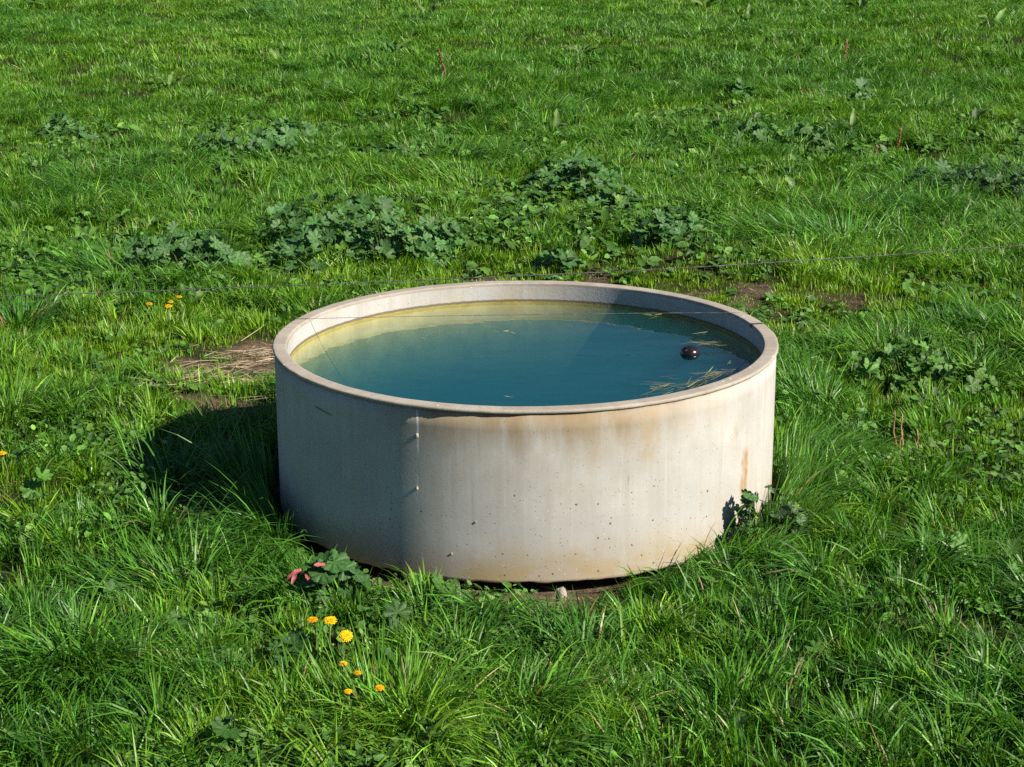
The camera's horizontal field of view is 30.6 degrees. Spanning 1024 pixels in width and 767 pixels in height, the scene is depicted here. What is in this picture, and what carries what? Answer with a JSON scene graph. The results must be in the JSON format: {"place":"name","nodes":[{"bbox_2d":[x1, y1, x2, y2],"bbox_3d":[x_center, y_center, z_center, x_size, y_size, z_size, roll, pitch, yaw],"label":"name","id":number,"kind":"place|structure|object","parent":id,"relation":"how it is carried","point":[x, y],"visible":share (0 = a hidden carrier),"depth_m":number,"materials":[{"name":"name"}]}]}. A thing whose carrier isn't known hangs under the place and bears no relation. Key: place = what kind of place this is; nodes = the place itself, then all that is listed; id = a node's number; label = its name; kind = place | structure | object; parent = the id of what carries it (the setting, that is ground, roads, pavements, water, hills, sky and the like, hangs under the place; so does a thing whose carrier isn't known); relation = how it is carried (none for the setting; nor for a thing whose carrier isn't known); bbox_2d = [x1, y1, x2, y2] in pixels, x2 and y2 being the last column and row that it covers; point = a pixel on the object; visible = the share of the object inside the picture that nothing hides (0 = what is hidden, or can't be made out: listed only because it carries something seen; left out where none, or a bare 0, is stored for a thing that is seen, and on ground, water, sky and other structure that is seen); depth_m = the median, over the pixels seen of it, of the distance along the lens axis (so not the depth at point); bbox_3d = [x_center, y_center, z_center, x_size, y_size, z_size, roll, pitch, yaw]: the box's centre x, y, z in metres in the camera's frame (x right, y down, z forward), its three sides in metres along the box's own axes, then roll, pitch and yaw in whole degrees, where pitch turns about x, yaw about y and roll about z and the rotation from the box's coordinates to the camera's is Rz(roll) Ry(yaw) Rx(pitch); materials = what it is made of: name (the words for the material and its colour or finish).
{"place":"outdoors","nodes":[
{"label":"outdoors","id":0,"kind":"place"},
{"bbox_2d":[0,245,1021,296],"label":"fence wire","id":1,"kind":"object","parent":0,"point":[512,276],"visible":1,"depth_m":7.92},
{"bbox_2d":[0,0,1023,766],"bbox_3d":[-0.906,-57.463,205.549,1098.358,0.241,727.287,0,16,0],"label":"ground","id":2,"kind":"structure","parent":0,"point":[592,588],"depth_m":8.20,"materials":[{"name":"soil"}]},
{"bbox_2d":[0,451,7,493],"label":"dandelion","id":3,"kind":"object","parent":2,"relation":"on","point":[2,453],"visible":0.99,"depth_m":6.84,"materials":[{"name":"yellow plant"}]},
{"bbox_2d":[19,467,52,509],"bbox_3d":[-1.690,0.382,6.650,0.120,0.176,0.071,0,16,0],"label":"young mallow","id":4,"kind":"object","parent":2,"relation":"on","point":[28,488],"visible":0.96,"depth_m":6.65,"materials":[{"name":"green plant"}]},
{"bbox_2d":[0,268,115,335],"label":"grass tussock","id":5,"kind":"object","parent":2,"relation":"on","point":[20,310],"depth_m":9.21,"materials":[{"name":"plant"}]},
{"bbox_2d":[0,343,115,439],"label":"grass tussock","id":6,"kind":"object","parent":2,"relation":"on","point":[10,390],"depth_m":7.71,"materials":[{"name":"plant"}]},
{"bbox_2d":[25,110,110,141],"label":"mallow plant","id":7,"kind":"object","parent":2,"relation":"on","point":[51,126],"visible":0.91,"depth_m":15.11,"materials":[{"name":"green plant"}]},
{"bbox_2d":[70,224,104,242],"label":"dock plant","id":8,"kind":"object","parent":2,"relation":"on","point":[82,231],"visible":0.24,"depth_m":11.30,"materials":[{"name":"green plant"}]},
{"bbox_2d":[12,221,182,288],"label":"grass tussock","id":9,"kind":"object","parent":2,"relation":"on","point":[94,262],"depth_m":10.28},
{"bbox_2d":[74,576,131,618],"bbox_3d":[-1.296,0.679,5.820,0.255,0.127,0.151,-9,19,-28],"label":"young mallow","id":10,"kind":"object","parent":2,"relation":"on","point":[111,583],"visible":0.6,"depth_m":5.84,"materials":[{"name":"green plant"}]},
{"bbox_2d":[5,170,217,212],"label":"grass tussock","id":11,"kind":"object","parent":2,"relation":"on","point":[131,193],"depth_m":12.35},
{"bbox_2d":[0,558,261,736],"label":"grass tussock","id":12,"kind":"object","parent":2,"relation":"on","point":[25,657],"depth_m":5.26,"materials":[{"name":"plant"}]},
{"bbox_2d":[0,507,278,619],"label":"grass tussock","id":13,"kind":"object","parent":2,"relation":"on","point":[140,554],"depth_m":5.97,"materials":[{"name":"plant"}]},
{"bbox_2d":[54,380,272,504],"bbox_3d":[-1.295,0.222,6.875,0.912,0.394,0.822,0,16,0],"label":"grass tussock","id":14,"kind":"object","parent":2,"relation":"on","point":[168,453],"depth_m":6.88,"materials":[{"name":"plant"}]},
{"bbox_2d":[145,72,193,86],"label":"dock plant","id":15,"kind":"object","parent":2,"relation":"on","point":[171,78],"visible":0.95,"depth_m":18.05,"materials":[{"name":"green plant"}]},
{"bbox_2d":[165,611,197,628],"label":"young mallow","id":16,"kind":"object","parent":2,"relation":"on","point":[173,621],"visible":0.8,"depth_m":5.54,"materials":[{"name":"green plant"}]},
{"bbox_2d":[118,220,251,273],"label":"mallow plant","id":17,"kind":"object","parent":2,"relation":"on","point":[214,245],"visible":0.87,"depth_m":10.18,"materials":[{"name":"green plant"}]},
{"bbox_2d":[177,281,209,304],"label":"dock plant","id":18,"kind":"object","parent":2,"relation":"on","point":[196,294],"visible":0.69,"depth_m":9.59,"materials":[{"name":"green plant"}]},
{"bbox_2d":[119,326,274,433],"bbox_3d":[-1.084,-0.059,8.298,1.162,0.147,1.365,9,19,30],"label":"dry straw","id":19,"kind":"object","parent":2,"relation":"on","point":[244,364],"visible":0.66,"depth_m":8.39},
{"bbox_2d":[90,467,317,599],"bbox_3d":[-0.985,0.515,6.111,0.758,0.300,0.930,-9,18,-28],"label":"grass tussock","id":20,"kind":"object","parent":2,"relation":"on","point":[240,527],"depth_m":6.16,"materials":[{"name":"plant"}]},
{"bbox_2d":[162,470,248,526],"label":"grass tussock","id":21,"kind":"object","parent":2,"relation":"on","point":[216,503],"depth_m":6.53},
{"bbox_2d":[159,398,276,535],"bbox_3d":[-1.080,0.237,6.769,0.479,0.451,1.254,0,16,0],"label":"grass tussock","id":22,"kind":"object","parent":2,"relation":"on","point":[254,458],"depth_m":6.79,"materials":[{"name":"plant"}]},
{"bbox_2d":[210,714,249,752],"bbox_3d":[-0.722,0.919,4.793,0.097,0.132,0.083,0,16,0],"label":"young mallow","id":23,"kind":"object","parent":2,"relation":"on","point":[220,725],"visible":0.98,"depth_m":4.79,"materials":[{"name":"green plant"}]},
{"bbox_2d":[220,648,244,666],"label":"young mallow","id":24,"kind":"object","parent":2,"relation":"on","point":[225,655],"visible":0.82,"depth_m":5.31,"materials":[{"name":"green plant"}]},
{"bbox_2d":[160,447,309,578],"bbox_3d":[-0.906,0.427,6.327,0.496,0.346,0.873,0,16,0],"label":"grass tussock","id":25,"kind":"object","parent":2,"relation":"on","point":[259,501],"depth_m":6.36,"materials":[{"name":"plant"}]},
{"bbox_2d":[185,115,319,153],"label":"mallow plant","id":26,"kind":"object","parent":2,"relation":"on","point":[285,132],"visible":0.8,"depth_m":13.88,"materials":[{"name":"green plant"}]},
{"bbox_2d":[190,0,334,21],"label":"grass tussock","id":27,"kind":"object","parent":2,"relation":"on","point":[262,9],"depth_m":25.30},
{"bbox_2d":[268,48,286,59],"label":"dock plant","id":28,"kind":"object","parent":2,"relation":"on","point":[271,51],"visible":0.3,"depth_m":19.58,"materials":[{"name":"green plant"}]},
{"bbox_2d":[267,630,309,663],"bbox_3d":[-0.641,0.778,5.396,0.115,0.114,0.083,-8,18,-26],"label":"young mallow","id":29,"kind":"object","parent":2,"relation":"on","point":[294,639],"visible":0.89,"depth_m":5.40,"materials":[{"name":"green plant"}]},
{"bbox_2d":[307,616,317,659],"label":"dandelion","id":30,"kind":"object","parent":2,"relation":"on","point":[312,620],"visible":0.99,"depth_m":5.40,"materials":[{"name":"yellow plant"}]},
{"bbox_2d":[313,80,332,89],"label":"dock plant","id":31,"kind":"object","parent":2,"relation":"on","point":[326,82],"visible":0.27,"depth_m":17.64,"materials":[{"name":"green plant"}]},
{"bbox_2d":[246,190,413,271],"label":"mallow plant","id":32,"kind":"object","parent":2,"relation":"on","point":[310,230],"visible":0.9,"depth_m":10.85,"materials":[{"name":"green plant"}]},
{"bbox_2d":[324,616,337,661],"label":"dandelion","id":33,"kind":"object","parent":2,"relation":"on","point":[330,620],"visible":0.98,"depth_m":5.36,"materials":[{"name":"yellow plant"}]},
{"bbox_2d":[287,549,392,610],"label":"mallow plant","id":34,"kind":"object","parent":2,"relation":"on","point":[321,565],"visible":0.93,"depth_m":5.80,"materials":[{"name":"green plant"}]},
{"bbox_2d":[339,661,346,707],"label":"dandelion","id":35,"kind":"object","parent":2,"relation":"on","point":[343,663],"visible":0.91,"depth_m":5.08,"materials":[{"name":"yellow plant"}]},
{"bbox_2d":[339,629,354,674],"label":"dandelion","id":36,"kind":"object","parent":2,"relation":"on","point":[345,635],"visible":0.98,"depth_m":5.30,"materials":[{"name":"yellow plant"}]},
{"bbox_2d":[344,689,351,716],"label":"dandelion","id":37,"kind":"object","parent":2,"relation":"on","point":[348,692],"visible":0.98,"depth_m":4.93,"materials":[{"name":"yellow plant"}]},
{"bbox_2d":[352,671,361,688],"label":"dandelion","id":38,"kind":"object","parent":2,"relation":"on","point":[357,673],"visible":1,"depth_m":5.07,"materials":[{"name":"yellow plant"}]},
{"bbox_2d":[365,645,395,661],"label":"young mallow","id":39,"kind":"object","parent":2,"relation":"on","point":[387,650],"visible":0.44,"depth_m":5.32,"materials":[{"name":"green plant"}]},
{"bbox_2d":[374,684,386,716],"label":"dandelion","id":40,"kind":"object","parent":2,"relation":"on","point":[380,687],"visible":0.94,"depth_m":4.96,"materials":[{"name":"yellow plant"}]},
{"bbox_2d":[366,141,420,158],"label":"mallow plant","id":41,"kind":"object","parent":2,"relation":"on","point":[392,148],"visible":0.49,"depth_m":13.79,"materials":[{"name":"green plant"}]},
{"bbox_2d":[377,32,416,52],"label":"dock plant","id":42,"kind":"object","parent":2,"relation":"on","point":[393,47],"visible":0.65,"depth_m":20.30,"materials":[{"name":"green plant"}]},
{"bbox_2d":[383,599,411,637],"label":"young mallow","id":43,"kind":"object","parent":2,"relation":"on","point":[390,610],"visible":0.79,"depth_m":5.52,"materials":[{"name":"green plant"}]},
{"bbox_2d":[385,563,412,587],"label":"broad grass","id":44,"kind":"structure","parent":2,"relation":"on","point":[406,575],"depth_m":5.88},
{"bbox_2d":[250,604,552,743],"bbox_3d":[-0.279,0.785,5.071,0.843,0.313,0.618,0,16,0],"label":"grass tussock","id":45,"kind":"object","parent":2,"relation":"on","point":[405,670],"depth_m":5.10,"materials":[{"name":"plant"}]},
{"bbox_2d":[335,214,477,268],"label":"mallow plant","id":46,"kind":"object","parent":2,"relation":"on","point":[427,243],"visible":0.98,"depth_m":10.57,"materials":[{"name":"green plant"}]},
{"bbox_2d":[397,89,433,98],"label":"dock plant","id":47,"kind":"object","parent":2,"relation":"on","point":[417,94],"visible":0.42,"depth_m":16.91,"materials":[{"name":"green plant"}]},
{"bbox_2d":[322,138,534,196],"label":"grass tussock","id":48,"kind":"object","parent":2,"relation":"on","point":[455,170],"depth_m":12.67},
{"bbox_2d":[415,0,442,16],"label":"dock plant","id":49,"kind":"object","parent":2,"relation":"on","point":[433,6],"visible":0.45,"depth_m":24.37,"materials":[{"name":"green plant"}]},
{"bbox_2d":[437,48,445,76],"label":"dead stalk","id":50,"kind":"object","parent":2,"relation":"on","point":[442,64],"visible":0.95,"depth_m":18.23,"materials":[{"name":"plant"}]},
{"bbox_2d":[429,574,459,612],"bbox_3d":[-0.207,0.654,5.772,0.100,0.134,0.089,0,16,0],"label":"young mallow","id":51,"kind":"object","parent":2,"relation":"on","point":[435,580],"visible":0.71,"depth_m":5.77,"materials":[{"name":"green plant"}]},
{"bbox_2d":[480,720,500,753],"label":"young mallow","id":52,"kind":"object","parent":2,"relation":"on","point":[494,738],"visible":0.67,"depth_m":4.83,"materials":[{"name":"green plant"}]},
{"bbox_2d":[376,591,628,648],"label":"grass tussock","id":53,"kind":"object","parent":2,"relation":"on","point":[507,620],"depth_m":5.62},
{"bbox_2d":[394,128,617,172],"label":"grass tussock","id":54,"kind":"object","parent":2,"relation":"on","point":[496,156],"depth_m":13.81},
{"bbox_2d":[0,90,1023,766],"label":"weeds","id":55,"kind":"object","parent":2,"relation":"on","point":[584,238],"visible":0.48,"depth_m":9.72,"materials":[{"name":"green plant"}]},
{"bbox_2d":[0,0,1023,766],"bbox_3d":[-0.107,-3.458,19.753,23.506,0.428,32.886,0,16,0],"label":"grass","id":56,"kind":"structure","parent":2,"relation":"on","point":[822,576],"depth_m":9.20,"materials":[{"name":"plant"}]},
{"bbox_2d":[7,235,1017,730],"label":"dry litter","id":57,"kind":"object","parent":2,"relation":"on","point":[593,275],"visible":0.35,"depth_m":7.93,"materials":[{"name":"plant"}]},
{"bbox_2d":[272,281,778,582],"bbox_3d":[0.049,0.151,6.798,1.800,0.662,1.797,0,16,0],"label":"water trough","id":58,"kind":"object","parent":2,"relation":"on","point":[580,453],"visible":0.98,"depth_m":6.18,"materials":[{"name":"concrete"}]},
{"bbox_2d":[301,312,747,318],"bbox_3d":[0.041,-0.256,7.002,1.689,0.006,0.002,-1,16,-2],"label":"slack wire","id":59,"kind":"object","parent":58,"relation":"on","point":[525,314],"visible":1,"depth_m":7.00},
{"bbox_2d":[533,108,571,130],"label":"dock plant","id":60,"kind":"object","parent":2,"relation":"on","point":[556,121],"visible":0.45,"depth_m":15.54,"materials":[{"name":"green plant"}]},
{"bbox_2d":[527,244,587,274],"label":"mallow plant","id":61,"kind":"object","parent":2,"relation":"on","point":[570,259],"visible":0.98,"depth_m":10.30,"materials":[{"name":"green plant"}]},
{"bbox_2d":[555,587,566,600],"bbox_3d":[0.156,0.671,5.916,0.038,0.064,0.036,13,21,38],"label":"stone","id":62,"kind":"object","parent":2,"relation":"on","point":[562,591],"visible":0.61,"depth_m":5.90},
{"bbox_2d":[439,617,700,730],"bbox_3d":[0.168,0.782,5.228,0.744,0.255,0.447,5,17,17],"label":"grass tussock","id":63,"kind":"object","parent":2,"relation":"on","point":[579,674],"depth_m":5.18,"materials":[{"name":"plant"}]},
{"bbox_2d":[561,43,600,54],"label":"dock plant","id":64,"kind":"object","parent":2,"relation":"on","point":[574,47],"visible":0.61,"depth_m":20.21,"materials":[{"name":"green plant"}]},
{"bbox_2d":[522,149,644,210],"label":"mallow plant","id":65,"kind":"object","parent":2,"relation":"on","point":[571,167],"visible":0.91,"depth_m":12.37,"materials":[{"name":"green plant"}]},
{"bbox_2d":[632,206,702,248],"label":"mallow plant","id":66,"kind":"object","parent":2,"relation":"on","point":[663,224],"visible":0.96,"depth_m":10.85,"materials":[{"name":"green plant"}]},
{"bbox_2d":[642,540,765,589],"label":"grass tussock","id":67,"kind":"object","parent":2,"relation":"on","point":[701,565],"depth_m":6.03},
{"bbox_2d":[692,0,722,5],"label":"dock plant","id":68,"kind":"object","parent":2,"relation":"on","point":[709,2],"visible":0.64,"depth_m":26.20,"materials":[{"name":"green plant"}]},
{"bbox_2d":[701,576,718,601],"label":"young mallow","id":69,"kind":"object","parent":2,"relation":"on","point":[711,579],"visible":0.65,"depth_m":5.80,"materials":[{"name":"green plant"}]},
{"bbox_2d":[728,710,745,732],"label":"young mallow","id":70,"kind":"object","parent":2,"relation":"on","point":[740,722],"visible":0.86,"depth_m":5.03,"materials":[{"name":"green plant"}]},
{"bbox_2d":[724,76,756,100],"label":"mallow plant","id":71,"kind":"object","parent":2,"relation":"on","point":[737,89],"visible":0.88,"depth_m":16.88,"materials":[{"name":"green plant"}]},
{"bbox_2d":[737,3,752,21],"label":"dock plant","id":72,"kind":"object","parent":2,"relation":"on","point":[749,12],"visible":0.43,"depth_m":23.42,"materials":[{"name":"green plant"}]},
{"bbox_2d":[732,489,760,542],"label":"mallow plant","id":73,"kind":"object","parent":2,"relation":"on","point":[748,498],"visible":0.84,"depth_m":6.23,"materials":[{"name":"green plant"}]},
{"bbox_2d":[685,505,820,583],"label":"grass tussock","id":74,"kind":"object","parent":2,"relation":"on","point":[744,535],"depth_m":6.10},
{"bbox_2d":[692,619,838,704],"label":"grass tussock","id":75,"kind":"object","parent":2,"relation":"on","point":[766,662],"depth_m":5.33,"materials":[{"name":"plant"}]},
{"bbox_2d":[728,484,814,546],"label":"mallow plant","id":76,"kind":"object","parent":2,"relation":"on","point":[794,511],"visible":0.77,"depth_m":6.28,"materials":[{"name":"green plant"}]},
{"bbox_2d":[691,114,874,151],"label":"mallow plant","id":77,"kind":"object","parent":2,"relation":"on","point":[806,128],"visible":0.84,"depth_m":14.50,"materials":[{"name":"green plant"}]},
{"bbox_2d":[782,174,796,188],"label":"dock plant","id":78,"kind":"object","parent":2,"relation":"on","point":[792,180],"visible":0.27,"depth_m":12.59,"materials":[{"name":"green plant"}]},
{"bbox_2d":[620,192,962,259],"bbox_3d":[1.760,-0.968,11.101,1.995,0.354,1.999,10,19,31],"label":"grass tussock","id":79,"kind":"object","parent":2,"relation":"on","point":[828,222],"depth_m":11.11,"materials":[{"name":"plant"}]},
{"bbox_2d":[797,640,835,672],"bbox_3d":[0.879,0.797,5.378,0.107,0.107,0.102,5,17,18],"label":"young mallow","id":80,"kind":"object","parent":2,"relation":"on","point":[811,645],"visible":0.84,"depth_m":5.37,"materials":[{"name":"green plant"}]},
{"bbox_2d":[756,461,890,549],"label":"grass tussock","id":81,"kind":"object","parent":2,"relation":"on","point":[788,495],"depth_m":6.41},
{"bbox_2d":[775,328,876,428],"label":"grass tussock","id":82,"kind":"object","parent":2,"relation":"on","point":[807,367],"depth_m":7.93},
{"bbox_2d":[773,417,899,536],"bbox_3d":[1.168,0.300,6.726,0.480,0.290,1.126,0,16,0],"label":"grass tussock","id":83,"kind":"object","parent":2,"relation":"on","point":[800,454],"depth_m":6.80,"materials":[{"name":"plant"}]},
{"bbox_2d":[829,720,856,763],"bbox_3d":[0.859,0.927,4.858,0.077,0.154,0.074,0,16,0],"label":"young mallow","id":84,"kind":"object","parent":2,"relation":"on","point":[849,744],"visible":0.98,"depth_m":4.84,"materials":[{"name":"green plant"}]},
{"bbox_2d":[781,315,910,366],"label":"grass tussock","id":85,"kind":"object","parent":2,"relation":"on","point":[860,345],"depth_m":8.53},
{"bbox_2d":[836,108,859,128],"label":"dock plant","id":86,"kind":"object","parent":2,"relation":"on","point":[853,116],"visible":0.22,"depth_m":14.96,"materials":[{"name":"green plant"}]},
{"bbox_2d":[772,397,926,486],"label":"grass tussock","id":87,"kind":"object","parent":2,"relation":"on","point":[844,438],"depth_m":7.17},
{"bbox_2d":[846,0,868,8],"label":"dock plant","id":88,"kind":"object","parent":2,"relation":"on","point":[854,3],"visible":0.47,"depth_m":25.69,"materials":[{"name":"green plant"}]},
{"bbox_2d":[847,76,876,101],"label":"mallow plant","id":89,"kind":"object","parent":2,"relation":"on","point":[861,83],"visible":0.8,"depth_m":16.25,"materials":[{"name":"green plant"}]},
{"bbox_2d":[761,663,1003,766],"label":"grass tussock","id":90,"kind":"object","parent":2,"relation":"on","point":[880,711],"depth_m":5.01,"materials":[{"name":"plant"}]},
{"bbox_2d":[896,128,901,146],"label":"dead stalk","id":91,"kind":"object","parent":2,"relation":"on","point":[898,142],"visible":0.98,"depth_m":14.43,"materials":[{"name":"plant"}]},
{"bbox_2d":[806,163,1003,231],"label":"grass tussock","id":92,"kind":"object","parent":2,"relation":"on","point":[895,200],"depth_m":11.78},
{"bbox_2d":[893,410,919,452],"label":"dead stalk","id":93,"kind":"object","parent":2,"relation":"on","point":[901,437],"visible":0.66,"depth_m":7.30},
{"bbox_2d":[837,332,1004,399],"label":"broad leaf weed","id":94,"kind":"object","parent":2,"relation":"on","point":[891,353],"visible":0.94,"depth_m":8.16,"materials":[{"name":"plant"}]},
{"bbox_2d":[841,142,1023,198],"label":"grass tussock","id":95,"kind":"object","parent":2,"relation":"on","point":[1010,170],"depth_m":13.06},
{"bbox_2d":[885,282,1023,356],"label":"grass tussock","id":96,"kind":"object","parent":2,"relation":"on","point":[983,317],"depth_m":8.93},
{"bbox_2d":[945,531,976,567],"bbox_3d":[1.450,0.549,6.045,0.119,0.149,0.090,10,19,31],"label":"young mallow","id":97,"kind":"object","parent":2,"relation":"on","point":[962,539],"visible":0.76,"depth_m":6.02,"materials":[{"name":"green plant"}]},
{"bbox_2d":[906,154,1023,202],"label":"mallow plant","id":98,"kind":"object","parent":2,"relation":"on","point":[959,174],"visible":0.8,"depth_m":12.58,"materials":[{"name":"green plant"}]},
{"bbox_2d":[955,106,993,125],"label":"dock plant","id":99,"kind":"object","parent":2,"relation":"on","point":[975,111],"visible":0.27,"depth_m":15.29,"materials":[{"name":"green plant"}]},
{"bbox_2d":[973,8,1005,22],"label":"dock plant","id":100,"kind":"object","parent":2,"relation":"on","point":[1001,14],"visible":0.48,"depth_m":23.54,"materials":[{"name":"green plant"}]},
{"bbox_2d":[998,539,1021,585],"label":"young mallow","id":101,"kind":"object","parent":2,"relation":"on","point":[1015,548],"visible":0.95,"depth_m":5.90,"materials":[{"name":"green plant"}]},
{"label":"water","id":102,"kind":"structure","parent":0,"visible":0},
{"bbox_2d":[640,376,698,391],"bbox_3d":[0.528,0.004,6.356,0.250,0.020,0.161,-4,17,-14],"label":"floating straw","id":103,"kind":"object","parent":102,"relation":"on","point":[668,384],"visible":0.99,"depth_m":6.38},
{"bbox_2d":[680,345,699,359],"bbox_3d":[0.645,-0.112,6.785,0.074,0.053,0.074,0,16,0],"label":"float ball","id":104,"kind":"object","parent":102,"relation":"on","point":[689,352],"visible":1,"depth_m":6.76,"materials":[{"name":"black plastic"}]},
{"bbox_2d":[652,357,749,394],"bbox_3d":[0.613,-0.005,6.380,0.124,0.023,0.816,12,20,36],"label":"floating straw","id":105,"kind":"object","parent":102,"relation":"on","point":[703,379],"visible":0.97,"depth_m":6.42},
{"bbox_2d":[679,340,723,345],"bbox_3d":[0.715,-0.158,6.902,0.198,0.024,0.099,2,16,8],"label":"floating straw","id":106,"kind":"object","parent":102,"relation":"on","point":[708,343],"visible":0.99,"depth_m":6.89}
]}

